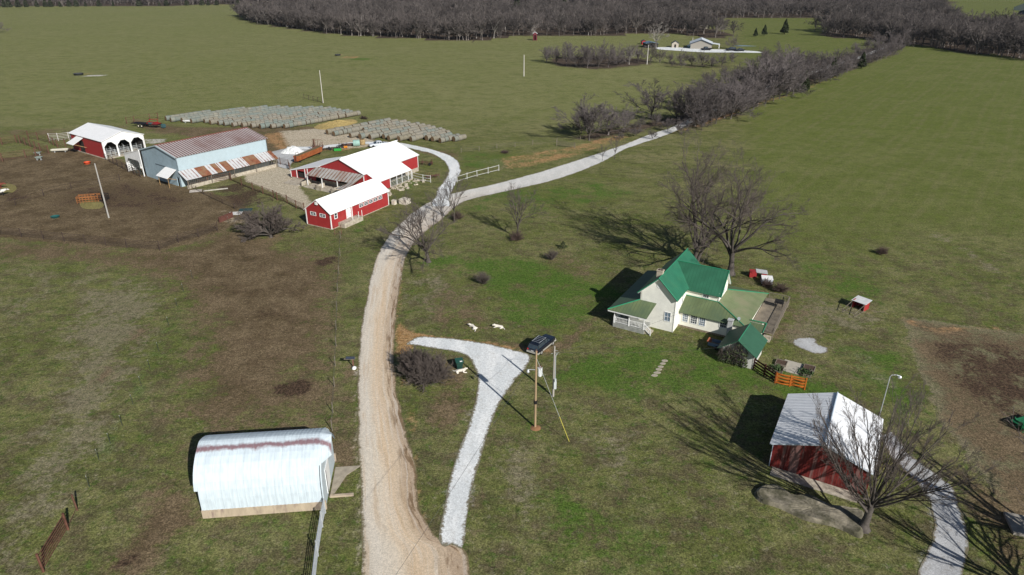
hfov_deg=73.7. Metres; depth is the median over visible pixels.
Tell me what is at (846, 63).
hedgerow tree
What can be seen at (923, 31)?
woodland tree
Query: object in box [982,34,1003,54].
woodland tree
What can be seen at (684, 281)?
farmhouse
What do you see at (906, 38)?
hedgerow tree
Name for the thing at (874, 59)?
hedgerow tree
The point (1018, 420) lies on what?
farm implement
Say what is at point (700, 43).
house
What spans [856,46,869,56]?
hedgerow tree
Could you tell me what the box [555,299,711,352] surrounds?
overhead wire
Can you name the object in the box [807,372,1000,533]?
elm tree
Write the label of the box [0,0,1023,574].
ground
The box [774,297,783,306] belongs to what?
barbecue grill
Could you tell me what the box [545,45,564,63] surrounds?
hedgerow tree
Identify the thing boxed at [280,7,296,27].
woodland tree
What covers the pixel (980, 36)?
woodland tree
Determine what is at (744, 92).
hedgerow tree
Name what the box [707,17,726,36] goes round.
woodland tree
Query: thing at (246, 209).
sheet stack
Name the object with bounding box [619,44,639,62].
hedgerow tree
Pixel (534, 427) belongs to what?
utility pole
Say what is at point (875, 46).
hedgerow tree
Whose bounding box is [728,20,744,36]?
woodland tree
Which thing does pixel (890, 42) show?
hedgerow tree
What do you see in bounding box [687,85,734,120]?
hedgerow tree
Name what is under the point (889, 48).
hedgerow tree
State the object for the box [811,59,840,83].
hedgerow tree
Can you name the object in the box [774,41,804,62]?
hedgerow tree
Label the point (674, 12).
woodland tree
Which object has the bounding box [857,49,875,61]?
hedgerow tree
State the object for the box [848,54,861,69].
hedgerow tree
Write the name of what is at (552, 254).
shrub
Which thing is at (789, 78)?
hedgerow tree
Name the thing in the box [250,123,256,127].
hay bale
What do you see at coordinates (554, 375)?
utility pole
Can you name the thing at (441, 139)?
hay bale
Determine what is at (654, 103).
hedgerow tree
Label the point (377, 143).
parked car
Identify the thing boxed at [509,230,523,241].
shrub
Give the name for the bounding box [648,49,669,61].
hedgerow tree
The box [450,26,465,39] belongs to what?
woodland tree
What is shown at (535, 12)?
woods
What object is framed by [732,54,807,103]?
hedgerow tree
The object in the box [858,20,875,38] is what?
woodland tree
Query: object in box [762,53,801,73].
hedgerow tree
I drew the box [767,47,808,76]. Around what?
hedgerow tree
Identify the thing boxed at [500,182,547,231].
young tree
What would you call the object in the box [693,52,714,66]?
hedgerow tree
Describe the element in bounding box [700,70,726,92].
hedgerow tree
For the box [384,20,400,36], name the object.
woodland tree
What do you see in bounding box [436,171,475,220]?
young tree
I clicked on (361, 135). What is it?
hay bale
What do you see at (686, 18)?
woodland tree
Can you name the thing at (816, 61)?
hedgerow tree
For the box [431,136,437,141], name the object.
hay bale
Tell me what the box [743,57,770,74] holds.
hedgerow tree
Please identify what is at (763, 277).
animal hutch
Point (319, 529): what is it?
pipe fence
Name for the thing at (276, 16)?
woodland tree
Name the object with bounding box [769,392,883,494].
red shed
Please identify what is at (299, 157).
feed wagon
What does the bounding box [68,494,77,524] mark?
pipe fence
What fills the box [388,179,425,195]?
rubble
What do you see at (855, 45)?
hedgerow tree
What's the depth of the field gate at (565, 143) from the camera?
177.48 m
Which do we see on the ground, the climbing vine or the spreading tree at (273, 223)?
the spreading tree at (273, 223)
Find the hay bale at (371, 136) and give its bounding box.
[368,133,375,139]
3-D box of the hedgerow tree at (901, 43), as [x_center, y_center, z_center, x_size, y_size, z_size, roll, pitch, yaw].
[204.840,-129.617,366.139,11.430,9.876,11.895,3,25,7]
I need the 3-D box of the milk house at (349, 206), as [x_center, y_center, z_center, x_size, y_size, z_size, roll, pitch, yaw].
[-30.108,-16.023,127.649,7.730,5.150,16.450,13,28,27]
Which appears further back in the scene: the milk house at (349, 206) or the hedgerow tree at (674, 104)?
the hedgerow tree at (674, 104)
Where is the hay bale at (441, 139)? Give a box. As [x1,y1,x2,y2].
[438,137,444,142]
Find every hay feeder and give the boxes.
[75,193,100,203]
[93,193,109,199]
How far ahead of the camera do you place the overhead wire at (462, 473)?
50.07 m
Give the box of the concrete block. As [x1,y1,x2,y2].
[399,197,410,204]
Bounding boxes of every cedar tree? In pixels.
[5,0,12,6]
[15,0,21,6]
[23,0,28,6]
[73,0,79,6]
[135,0,142,5]
[761,24,767,34]
[780,19,788,33]
[798,70,809,91]
[829,58,838,76]
[857,52,866,67]
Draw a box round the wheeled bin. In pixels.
[455,357,463,368]
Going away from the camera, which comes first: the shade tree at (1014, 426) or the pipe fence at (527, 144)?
the shade tree at (1014, 426)
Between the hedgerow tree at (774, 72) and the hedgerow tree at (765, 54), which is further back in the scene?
the hedgerow tree at (765, 54)
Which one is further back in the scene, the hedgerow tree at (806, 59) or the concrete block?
the hedgerow tree at (806, 59)
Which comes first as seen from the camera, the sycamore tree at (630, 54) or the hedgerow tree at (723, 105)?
the hedgerow tree at (723, 105)
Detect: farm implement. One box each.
[312,139,323,147]
[322,146,337,149]
[418,160,432,165]
[1010,416,1023,432]
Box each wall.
[300,178,311,185]
[315,182,324,190]
[330,186,339,193]
[330,493,353,497]
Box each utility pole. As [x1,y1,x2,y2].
[94,163,109,217]
[526,349,568,440]
[551,346,556,396]
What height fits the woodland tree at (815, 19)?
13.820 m
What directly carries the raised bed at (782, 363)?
on the ground
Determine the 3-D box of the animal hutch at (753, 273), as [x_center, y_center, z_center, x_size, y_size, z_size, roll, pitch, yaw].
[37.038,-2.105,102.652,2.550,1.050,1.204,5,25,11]
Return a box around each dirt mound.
[0,183,16,192]
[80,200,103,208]
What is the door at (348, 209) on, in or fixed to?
in the milk house at (349, 206)
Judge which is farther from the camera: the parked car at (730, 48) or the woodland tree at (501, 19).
the woodland tree at (501, 19)
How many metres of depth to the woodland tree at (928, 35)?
402.79 m
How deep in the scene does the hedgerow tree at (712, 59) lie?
318.35 m
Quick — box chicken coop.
[842,295,871,316]
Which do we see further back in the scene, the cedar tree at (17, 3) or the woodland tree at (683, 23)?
the cedar tree at (17, 3)
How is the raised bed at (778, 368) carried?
on the ground
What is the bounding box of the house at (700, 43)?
[690,37,719,48]
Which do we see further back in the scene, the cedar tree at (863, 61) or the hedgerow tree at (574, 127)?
the cedar tree at (863, 61)
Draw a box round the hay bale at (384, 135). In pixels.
[382,133,388,138]
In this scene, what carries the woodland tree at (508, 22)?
on the ground
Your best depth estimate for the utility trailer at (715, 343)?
83.52 m
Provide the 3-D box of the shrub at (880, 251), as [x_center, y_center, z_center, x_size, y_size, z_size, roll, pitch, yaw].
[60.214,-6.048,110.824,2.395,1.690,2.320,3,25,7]
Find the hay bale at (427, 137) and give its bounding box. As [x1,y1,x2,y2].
[424,134,431,140]
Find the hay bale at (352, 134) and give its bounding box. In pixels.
[349,132,355,137]
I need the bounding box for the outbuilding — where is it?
[717,323,767,368]
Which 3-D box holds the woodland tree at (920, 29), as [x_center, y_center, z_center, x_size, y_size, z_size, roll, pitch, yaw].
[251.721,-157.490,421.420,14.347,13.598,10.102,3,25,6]
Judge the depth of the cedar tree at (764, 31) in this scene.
476.06 m
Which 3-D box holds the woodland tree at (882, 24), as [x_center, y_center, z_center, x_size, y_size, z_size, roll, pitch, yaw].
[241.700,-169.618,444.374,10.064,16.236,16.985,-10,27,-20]
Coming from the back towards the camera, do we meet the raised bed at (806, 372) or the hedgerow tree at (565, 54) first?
the hedgerow tree at (565, 54)
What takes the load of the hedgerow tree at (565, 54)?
on the ground
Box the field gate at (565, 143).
[556,140,574,146]
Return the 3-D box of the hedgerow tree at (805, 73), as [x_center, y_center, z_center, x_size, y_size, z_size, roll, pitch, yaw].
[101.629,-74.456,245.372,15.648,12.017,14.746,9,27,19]
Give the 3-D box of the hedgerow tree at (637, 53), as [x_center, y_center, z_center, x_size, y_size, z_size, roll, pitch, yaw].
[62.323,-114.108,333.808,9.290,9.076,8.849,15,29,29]
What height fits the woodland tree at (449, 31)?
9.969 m
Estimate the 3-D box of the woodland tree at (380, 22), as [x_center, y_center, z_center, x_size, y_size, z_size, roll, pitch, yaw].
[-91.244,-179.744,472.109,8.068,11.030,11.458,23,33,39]
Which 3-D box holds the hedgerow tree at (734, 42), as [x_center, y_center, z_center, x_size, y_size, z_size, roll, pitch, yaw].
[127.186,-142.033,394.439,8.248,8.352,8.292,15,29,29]
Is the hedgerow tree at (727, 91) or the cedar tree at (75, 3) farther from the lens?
the cedar tree at (75, 3)
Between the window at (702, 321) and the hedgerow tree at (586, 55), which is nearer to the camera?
the window at (702, 321)
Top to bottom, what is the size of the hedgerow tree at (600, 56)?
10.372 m
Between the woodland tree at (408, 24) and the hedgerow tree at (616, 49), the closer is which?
the hedgerow tree at (616, 49)
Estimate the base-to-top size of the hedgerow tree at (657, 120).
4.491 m
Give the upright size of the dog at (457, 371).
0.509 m
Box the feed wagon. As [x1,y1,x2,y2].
[293,146,321,162]
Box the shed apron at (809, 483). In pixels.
[770,466,856,502]
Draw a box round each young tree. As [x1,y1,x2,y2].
[410,356,435,390]
[424,183,466,225]
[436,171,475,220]
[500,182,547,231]
[609,134,625,158]
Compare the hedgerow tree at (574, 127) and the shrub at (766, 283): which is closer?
the shrub at (766, 283)
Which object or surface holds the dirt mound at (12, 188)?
on the ground
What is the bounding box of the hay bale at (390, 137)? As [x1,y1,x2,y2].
[387,134,393,139]
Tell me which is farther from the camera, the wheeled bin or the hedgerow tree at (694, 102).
the hedgerow tree at (694, 102)
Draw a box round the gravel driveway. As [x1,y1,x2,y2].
[407,336,530,548]
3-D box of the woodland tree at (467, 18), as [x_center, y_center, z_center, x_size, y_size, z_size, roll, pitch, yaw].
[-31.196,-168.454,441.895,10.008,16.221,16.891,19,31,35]
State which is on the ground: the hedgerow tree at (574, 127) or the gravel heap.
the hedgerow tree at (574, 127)
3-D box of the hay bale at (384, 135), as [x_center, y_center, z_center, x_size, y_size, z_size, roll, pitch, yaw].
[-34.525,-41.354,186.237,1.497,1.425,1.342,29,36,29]
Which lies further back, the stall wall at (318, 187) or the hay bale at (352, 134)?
the hay bale at (352, 134)
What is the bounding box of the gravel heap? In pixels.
[281,146,303,153]
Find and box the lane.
[357,48,883,574]
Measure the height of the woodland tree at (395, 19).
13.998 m
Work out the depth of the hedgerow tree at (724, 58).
320.60 m
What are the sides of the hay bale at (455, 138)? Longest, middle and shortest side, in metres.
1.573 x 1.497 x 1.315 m
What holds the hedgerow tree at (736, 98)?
on the ground
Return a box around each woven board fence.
[753,358,777,381]
[774,371,807,389]
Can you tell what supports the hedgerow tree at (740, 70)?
on the ground
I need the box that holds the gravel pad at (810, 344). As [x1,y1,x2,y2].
[792,337,827,353]
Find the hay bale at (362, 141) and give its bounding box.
[359,139,364,144]
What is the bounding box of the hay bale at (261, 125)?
[259,123,264,128]
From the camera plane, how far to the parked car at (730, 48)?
386.33 m
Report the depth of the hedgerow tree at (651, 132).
185.13 m
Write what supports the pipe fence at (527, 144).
on the ground
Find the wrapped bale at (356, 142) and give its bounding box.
[353,140,359,145]
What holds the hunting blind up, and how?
on the ground
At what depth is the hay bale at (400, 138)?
183.28 m
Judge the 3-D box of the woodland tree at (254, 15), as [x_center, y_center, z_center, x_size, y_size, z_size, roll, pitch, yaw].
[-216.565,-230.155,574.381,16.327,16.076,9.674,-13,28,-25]
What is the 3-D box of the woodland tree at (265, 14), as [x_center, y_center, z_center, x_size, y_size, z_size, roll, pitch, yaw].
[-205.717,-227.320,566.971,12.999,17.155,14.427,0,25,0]
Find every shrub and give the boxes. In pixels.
[394,344,429,377]
[402,349,457,392]
[450,210,464,219]
[474,271,490,283]
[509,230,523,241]
[544,249,558,259]
[558,241,566,248]
[761,278,774,287]
[772,282,789,294]
[875,245,889,254]
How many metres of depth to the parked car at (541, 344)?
82.08 m
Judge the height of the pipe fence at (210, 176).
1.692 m
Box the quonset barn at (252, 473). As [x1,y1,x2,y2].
[193,428,335,518]
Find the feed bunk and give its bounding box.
[51,148,68,152]
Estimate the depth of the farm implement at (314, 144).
173.39 m
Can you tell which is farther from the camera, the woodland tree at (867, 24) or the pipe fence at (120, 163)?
the woodland tree at (867, 24)
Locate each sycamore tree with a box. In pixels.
[624,47,635,63]
[648,22,669,48]
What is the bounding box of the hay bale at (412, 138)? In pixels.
[409,136,415,141]
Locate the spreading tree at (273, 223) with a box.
[233,202,307,242]
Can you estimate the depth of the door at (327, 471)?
59.95 m
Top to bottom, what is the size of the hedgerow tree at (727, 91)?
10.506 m
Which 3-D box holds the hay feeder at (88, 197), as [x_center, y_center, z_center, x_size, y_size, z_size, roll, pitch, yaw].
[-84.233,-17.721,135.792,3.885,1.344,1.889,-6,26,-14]
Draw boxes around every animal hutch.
[749,269,767,277]
[761,275,772,283]
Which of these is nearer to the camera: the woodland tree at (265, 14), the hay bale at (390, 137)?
the hay bale at (390, 137)
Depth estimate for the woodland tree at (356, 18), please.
471.08 m
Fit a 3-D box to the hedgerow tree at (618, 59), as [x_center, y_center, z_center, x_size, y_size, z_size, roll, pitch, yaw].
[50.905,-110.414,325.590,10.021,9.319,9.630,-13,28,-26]
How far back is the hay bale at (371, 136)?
185.27 m
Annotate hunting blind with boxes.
[533,32,537,40]
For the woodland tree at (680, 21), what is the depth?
497.99 m
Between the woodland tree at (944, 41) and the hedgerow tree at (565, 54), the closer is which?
the hedgerow tree at (565, 54)
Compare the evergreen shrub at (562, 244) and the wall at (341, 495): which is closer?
the wall at (341, 495)
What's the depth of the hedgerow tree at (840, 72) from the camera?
279.59 m
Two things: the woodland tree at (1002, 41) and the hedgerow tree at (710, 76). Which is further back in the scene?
the woodland tree at (1002, 41)
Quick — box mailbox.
[344,356,354,365]
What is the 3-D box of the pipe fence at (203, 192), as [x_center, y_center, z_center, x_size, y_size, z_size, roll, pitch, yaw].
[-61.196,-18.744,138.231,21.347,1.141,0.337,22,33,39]
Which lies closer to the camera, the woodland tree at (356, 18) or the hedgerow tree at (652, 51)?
the hedgerow tree at (652, 51)
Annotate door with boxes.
[324,458,330,492]
[346,208,350,217]
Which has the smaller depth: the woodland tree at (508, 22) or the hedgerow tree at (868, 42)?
the hedgerow tree at (868, 42)
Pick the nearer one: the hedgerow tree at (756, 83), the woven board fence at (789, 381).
the woven board fence at (789, 381)
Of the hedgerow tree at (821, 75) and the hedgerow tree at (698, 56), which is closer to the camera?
the hedgerow tree at (821, 75)
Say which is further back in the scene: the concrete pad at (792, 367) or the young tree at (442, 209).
the young tree at (442, 209)
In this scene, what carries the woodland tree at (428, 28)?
on the ground
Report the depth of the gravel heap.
171.51 m
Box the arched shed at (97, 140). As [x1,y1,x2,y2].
[66,123,145,159]
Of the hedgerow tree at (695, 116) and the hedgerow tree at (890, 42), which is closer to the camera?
the hedgerow tree at (695, 116)
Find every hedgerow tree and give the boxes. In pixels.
[540,46,551,61]
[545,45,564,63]
[549,93,628,140]
[557,106,597,132]
[560,42,576,65]
[561,42,580,58]
[569,47,587,66]
[575,43,593,59]
[578,44,599,67]
[588,46,607,67]
[592,39,609,53]
[592,103,644,134]
[595,43,616,66]
[609,43,624,56]
[610,48,628,63]
[613,102,645,131]
[615,78,671,118]
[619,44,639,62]
[634,44,649,60]
[634,116,645,125]
[640,42,658,60]
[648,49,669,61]
[648,111,661,123]
[648,129,661,138]
[657,116,674,131]
[664,52,673,61]
[666,98,691,120]
[667,78,727,125]
[675,50,689,61]
[675,119,691,133]
[676,102,709,127]
[677,82,709,108]
[682,98,718,123]
[686,53,701,65]
[686,76,726,97]
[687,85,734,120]
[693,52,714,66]
[696,112,712,129]
[699,89,735,123]
[700,70,715,80]
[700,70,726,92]
[704,55,718,67]
[704,85,748,117]
[706,74,737,97]
[714,52,726,66]
[714,68,740,85]
[717,66,733,78]
[717,82,761,118]
[720,77,767,114]
[724,68,749,87]
[724,73,769,106]
[725,35,739,46]
[727,52,738,62]
[727,80,758,113]
[730,62,756,81]
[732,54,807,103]
[736,63,772,89]
[738,69,779,108]
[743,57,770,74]
[744,60,801,101]
[746,74,773,104]
[758,44,790,67]
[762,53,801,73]
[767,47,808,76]
[768,66,807,98]
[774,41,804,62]
[778,64,813,95]
[781,60,817,93]
[789,49,813,62]
[790,49,819,74]
[802,51,831,75]
[802,61,833,83]
[803,50,820,61]
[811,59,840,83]
[815,51,838,70]
[820,55,847,74]
[827,59,842,73]
[830,59,850,77]
[833,48,847,58]
[838,58,853,71]
[841,47,856,58]
[841,54,861,72]
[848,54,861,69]
[851,42,865,53]
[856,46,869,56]
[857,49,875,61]
[861,36,879,48]
[865,49,883,62]
[867,45,886,61]
[869,40,888,51]
[870,30,886,41]
[876,36,897,45]
[878,43,898,56]
[880,39,899,55]
[882,30,900,41]
[888,38,905,53]
[892,30,914,50]
[899,26,920,43]
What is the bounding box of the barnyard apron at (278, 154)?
[272,148,306,168]
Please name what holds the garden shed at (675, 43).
on the ground
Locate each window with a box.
[664,311,670,321]
[682,314,688,322]
[690,315,697,324]
[698,317,705,326]
[719,322,726,328]
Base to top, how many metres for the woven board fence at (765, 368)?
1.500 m
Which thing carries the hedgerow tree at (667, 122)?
on the ground
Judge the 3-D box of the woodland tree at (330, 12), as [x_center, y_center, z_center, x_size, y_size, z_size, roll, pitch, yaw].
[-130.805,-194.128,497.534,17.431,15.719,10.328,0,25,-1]
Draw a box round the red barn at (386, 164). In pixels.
[290,140,418,189]
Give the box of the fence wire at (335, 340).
[331,238,339,421]
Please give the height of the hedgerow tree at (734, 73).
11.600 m
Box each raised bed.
[769,363,785,373]
[775,358,787,366]
[797,367,816,377]
[803,364,815,372]
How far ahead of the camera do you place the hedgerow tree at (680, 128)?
190.33 m
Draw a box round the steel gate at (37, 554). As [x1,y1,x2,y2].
[35,513,69,572]
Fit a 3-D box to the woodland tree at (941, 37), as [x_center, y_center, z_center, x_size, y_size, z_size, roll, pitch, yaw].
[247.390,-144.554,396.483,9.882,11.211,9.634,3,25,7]
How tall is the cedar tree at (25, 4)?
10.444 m
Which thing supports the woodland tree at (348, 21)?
on the ground
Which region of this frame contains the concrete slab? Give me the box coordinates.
[1003,512,1023,536]
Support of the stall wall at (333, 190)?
on the ground
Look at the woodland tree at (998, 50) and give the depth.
363.33 m
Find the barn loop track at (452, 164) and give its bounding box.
[287,141,460,205]
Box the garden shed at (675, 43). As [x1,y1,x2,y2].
[671,40,678,47]
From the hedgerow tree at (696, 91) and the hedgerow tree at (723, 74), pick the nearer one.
the hedgerow tree at (696, 91)
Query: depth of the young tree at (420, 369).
73.85 m
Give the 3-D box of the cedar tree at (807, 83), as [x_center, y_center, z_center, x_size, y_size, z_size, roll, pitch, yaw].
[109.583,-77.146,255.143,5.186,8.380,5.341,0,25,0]
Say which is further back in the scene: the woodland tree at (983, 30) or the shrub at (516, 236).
the woodland tree at (983, 30)
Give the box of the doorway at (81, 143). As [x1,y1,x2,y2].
[79,141,85,152]
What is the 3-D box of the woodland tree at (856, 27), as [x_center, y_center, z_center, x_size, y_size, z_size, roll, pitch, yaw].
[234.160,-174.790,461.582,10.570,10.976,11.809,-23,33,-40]
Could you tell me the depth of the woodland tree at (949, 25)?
399.97 m
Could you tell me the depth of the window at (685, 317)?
87.65 m
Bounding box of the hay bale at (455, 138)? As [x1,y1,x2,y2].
[452,135,458,141]
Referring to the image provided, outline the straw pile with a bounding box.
[314,119,357,129]
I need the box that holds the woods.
[29,0,1023,53]
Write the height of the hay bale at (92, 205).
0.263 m
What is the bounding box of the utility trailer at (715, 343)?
[707,337,720,350]
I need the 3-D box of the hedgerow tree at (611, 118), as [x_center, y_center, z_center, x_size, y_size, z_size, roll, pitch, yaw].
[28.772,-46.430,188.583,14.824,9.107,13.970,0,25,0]
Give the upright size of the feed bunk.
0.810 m
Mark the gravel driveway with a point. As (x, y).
(499, 370)
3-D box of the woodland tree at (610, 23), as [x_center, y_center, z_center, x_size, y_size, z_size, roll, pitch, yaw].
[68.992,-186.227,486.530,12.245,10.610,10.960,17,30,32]
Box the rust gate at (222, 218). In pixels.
[218,212,232,222]
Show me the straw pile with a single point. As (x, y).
(332, 124)
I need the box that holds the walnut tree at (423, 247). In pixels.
[376,190,457,272]
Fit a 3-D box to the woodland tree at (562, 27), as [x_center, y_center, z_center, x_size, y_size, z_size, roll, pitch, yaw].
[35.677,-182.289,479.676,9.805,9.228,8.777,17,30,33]
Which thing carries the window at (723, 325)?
in the farmhouse
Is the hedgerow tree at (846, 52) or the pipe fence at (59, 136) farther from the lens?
the hedgerow tree at (846, 52)
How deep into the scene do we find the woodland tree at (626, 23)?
489.88 m
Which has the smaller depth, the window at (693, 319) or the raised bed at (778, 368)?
the raised bed at (778, 368)
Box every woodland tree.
[243,1,253,20]
[245,4,263,23]
[255,4,272,24]
[271,7,280,25]
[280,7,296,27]
[285,12,299,28]
[299,14,309,29]
[314,14,330,31]
[316,12,332,33]
[320,11,337,31]
[336,14,347,29]
[343,13,356,31]
[346,20,362,35]
[353,13,370,35]
[365,13,378,35]
[372,20,385,35]
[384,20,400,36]
[389,16,405,36]
[398,20,409,36]
[402,25,413,33]
[409,15,423,37]
[422,24,434,34]
[426,13,445,36]
[429,21,443,38]
[441,24,453,39]
[449,17,474,39]
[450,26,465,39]
[458,15,474,39]
[489,11,507,35]
[498,15,514,35]
[507,12,530,34]
[540,21,552,31]
[557,21,569,31]
[564,17,577,34]
[576,14,593,29]
[605,19,617,33]
[619,16,630,28]
[625,10,650,32]
[670,7,695,30]
[672,14,688,32]
[674,9,690,30]
[679,19,686,28]
[683,12,700,34]
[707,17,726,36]
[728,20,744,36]
[804,12,820,30]
[817,8,832,31]
[845,12,861,36]
[849,21,863,36]
[852,17,872,38]
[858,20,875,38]
[859,17,874,37]
[870,14,896,35]
[884,17,903,40]
[884,20,910,38]
[910,21,932,43]
[915,21,934,45]
[922,21,947,46]
[926,29,946,48]
[932,16,959,46]
[934,20,949,47]
[936,28,952,48]
[948,25,971,48]
[953,34,966,48]
[963,28,974,50]
[964,25,995,53]
[971,22,995,52]
[971,34,991,53]
[972,28,989,50]
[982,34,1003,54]
[990,36,1014,55]
[991,33,1014,56]
[994,23,1017,54]
[994,26,1015,54]
[1005,29,1023,57]
[1007,35,1022,56]
[1013,38,1023,49]
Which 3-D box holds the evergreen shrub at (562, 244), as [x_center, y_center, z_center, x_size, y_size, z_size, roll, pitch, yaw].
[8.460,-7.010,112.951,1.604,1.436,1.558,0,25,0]
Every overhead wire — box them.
[396,358,533,573]
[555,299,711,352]
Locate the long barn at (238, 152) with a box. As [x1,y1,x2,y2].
[124,127,278,188]
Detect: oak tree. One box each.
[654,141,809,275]
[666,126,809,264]
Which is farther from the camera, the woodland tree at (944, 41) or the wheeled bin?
the woodland tree at (944, 41)
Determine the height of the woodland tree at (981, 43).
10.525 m
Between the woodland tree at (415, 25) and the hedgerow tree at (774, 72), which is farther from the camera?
the woodland tree at (415, 25)
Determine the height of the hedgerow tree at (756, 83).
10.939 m
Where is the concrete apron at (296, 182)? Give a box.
[284,178,336,192]
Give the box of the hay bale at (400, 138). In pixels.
[397,135,403,140]
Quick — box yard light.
[879,375,901,416]
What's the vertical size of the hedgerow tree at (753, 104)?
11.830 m
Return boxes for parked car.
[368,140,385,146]
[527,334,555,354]
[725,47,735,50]
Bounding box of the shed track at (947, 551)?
[881,432,968,574]
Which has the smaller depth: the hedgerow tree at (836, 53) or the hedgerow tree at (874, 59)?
the hedgerow tree at (874, 59)
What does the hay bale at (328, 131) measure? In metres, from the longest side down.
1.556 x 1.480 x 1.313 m
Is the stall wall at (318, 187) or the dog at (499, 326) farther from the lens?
the stall wall at (318, 187)
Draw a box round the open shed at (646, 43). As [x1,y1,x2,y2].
[643,41,658,47]
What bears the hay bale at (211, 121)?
on the ground
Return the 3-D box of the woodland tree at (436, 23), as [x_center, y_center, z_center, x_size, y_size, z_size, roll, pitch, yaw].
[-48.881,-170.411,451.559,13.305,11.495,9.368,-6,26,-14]
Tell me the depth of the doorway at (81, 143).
171.82 m
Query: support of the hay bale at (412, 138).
on the ground
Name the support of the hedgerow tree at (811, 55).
on the ground
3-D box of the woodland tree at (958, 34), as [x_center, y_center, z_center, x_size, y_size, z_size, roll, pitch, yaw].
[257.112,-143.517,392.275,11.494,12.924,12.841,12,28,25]
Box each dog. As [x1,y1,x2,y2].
[453,367,467,373]
[468,323,477,330]
[492,324,504,329]
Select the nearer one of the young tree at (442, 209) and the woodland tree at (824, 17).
the young tree at (442, 209)
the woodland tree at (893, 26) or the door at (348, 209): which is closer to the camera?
the door at (348, 209)
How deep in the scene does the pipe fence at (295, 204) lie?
131.64 m
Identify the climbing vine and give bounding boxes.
[717,343,747,368]
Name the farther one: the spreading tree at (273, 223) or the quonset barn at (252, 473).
the spreading tree at (273, 223)
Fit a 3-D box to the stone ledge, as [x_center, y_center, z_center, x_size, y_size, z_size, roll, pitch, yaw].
[25.455,18.741,58.590,8.834,0.507,3.358,14,28,27]
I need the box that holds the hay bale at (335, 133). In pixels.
[332,130,338,135]
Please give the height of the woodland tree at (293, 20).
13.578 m
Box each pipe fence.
[0,135,48,150]
[0,145,49,161]
[0,174,119,207]
[0,222,217,250]
[18,131,69,147]
[47,132,70,140]
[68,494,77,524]
[104,154,140,177]
[125,113,158,123]
[188,172,230,183]
[189,183,234,208]
[229,173,287,203]
[234,196,272,207]
[272,157,289,167]
[287,196,304,210]
[312,498,325,574]
[412,172,430,181]
[464,135,580,150]
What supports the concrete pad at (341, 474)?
on the ground
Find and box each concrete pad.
[330,465,360,493]
[783,359,803,374]
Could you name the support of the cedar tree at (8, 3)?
on the ground
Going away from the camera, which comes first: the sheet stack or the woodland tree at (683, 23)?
the sheet stack
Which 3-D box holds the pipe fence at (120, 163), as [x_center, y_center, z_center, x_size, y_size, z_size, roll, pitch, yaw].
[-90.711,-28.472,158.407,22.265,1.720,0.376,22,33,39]
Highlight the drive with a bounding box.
[657,47,760,52]
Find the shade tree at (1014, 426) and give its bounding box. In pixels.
[1000,406,1023,442]
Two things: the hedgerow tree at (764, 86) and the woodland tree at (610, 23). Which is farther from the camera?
the woodland tree at (610, 23)
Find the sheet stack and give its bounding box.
[238,208,252,211]
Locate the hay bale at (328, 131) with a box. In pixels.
[325,129,331,133]
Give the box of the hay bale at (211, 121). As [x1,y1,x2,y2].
[209,119,214,124]
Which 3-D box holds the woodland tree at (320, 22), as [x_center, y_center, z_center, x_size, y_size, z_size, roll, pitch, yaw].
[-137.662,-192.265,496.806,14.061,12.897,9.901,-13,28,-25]
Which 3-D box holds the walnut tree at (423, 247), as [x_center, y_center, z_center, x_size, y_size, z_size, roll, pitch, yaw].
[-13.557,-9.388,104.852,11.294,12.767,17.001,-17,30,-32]
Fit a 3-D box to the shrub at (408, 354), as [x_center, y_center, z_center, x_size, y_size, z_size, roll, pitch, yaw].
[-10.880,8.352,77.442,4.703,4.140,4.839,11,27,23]
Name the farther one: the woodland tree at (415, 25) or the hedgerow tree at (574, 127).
the woodland tree at (415, 25)
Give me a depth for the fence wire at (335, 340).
81.97 m
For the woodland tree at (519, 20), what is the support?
on the ground
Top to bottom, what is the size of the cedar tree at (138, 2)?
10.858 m
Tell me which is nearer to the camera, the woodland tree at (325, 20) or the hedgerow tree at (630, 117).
the hedgerow tree at (630, 117)
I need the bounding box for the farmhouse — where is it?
[607,248,790,342]
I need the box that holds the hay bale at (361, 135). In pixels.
[358,133,365,138]
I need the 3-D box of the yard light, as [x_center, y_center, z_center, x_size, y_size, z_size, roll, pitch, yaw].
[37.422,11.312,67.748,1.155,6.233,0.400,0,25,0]
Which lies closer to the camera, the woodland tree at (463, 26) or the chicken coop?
the chicken coop
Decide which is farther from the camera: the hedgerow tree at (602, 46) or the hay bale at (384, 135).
the hedgerow tree at (602, 46)
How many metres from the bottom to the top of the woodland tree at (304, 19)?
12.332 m
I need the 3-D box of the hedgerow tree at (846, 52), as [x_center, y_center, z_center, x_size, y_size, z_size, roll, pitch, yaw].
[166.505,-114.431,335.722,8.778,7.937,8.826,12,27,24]
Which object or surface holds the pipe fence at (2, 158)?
on the ground
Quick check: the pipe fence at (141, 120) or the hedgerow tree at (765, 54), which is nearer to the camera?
the pipe fence at (141, 120)
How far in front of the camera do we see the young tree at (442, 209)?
121.49 m
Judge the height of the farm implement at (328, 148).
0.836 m
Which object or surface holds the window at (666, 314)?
in the farmhouse
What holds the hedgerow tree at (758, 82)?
on the ground
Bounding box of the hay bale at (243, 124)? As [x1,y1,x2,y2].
[241,122,247,127]
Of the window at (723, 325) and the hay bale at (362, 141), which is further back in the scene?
the hay bale at (362, 141)
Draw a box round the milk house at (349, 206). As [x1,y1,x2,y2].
[304,177,388,229]
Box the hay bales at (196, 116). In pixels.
[164,105,340,122]
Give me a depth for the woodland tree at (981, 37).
371.75 m
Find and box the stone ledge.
[754,484,863,537]
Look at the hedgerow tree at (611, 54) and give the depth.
318.92 m
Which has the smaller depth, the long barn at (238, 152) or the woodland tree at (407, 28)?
the long barn at (238, 152)
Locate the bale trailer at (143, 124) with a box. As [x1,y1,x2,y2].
[131,119,165,127]
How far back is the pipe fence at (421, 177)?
148.64 m

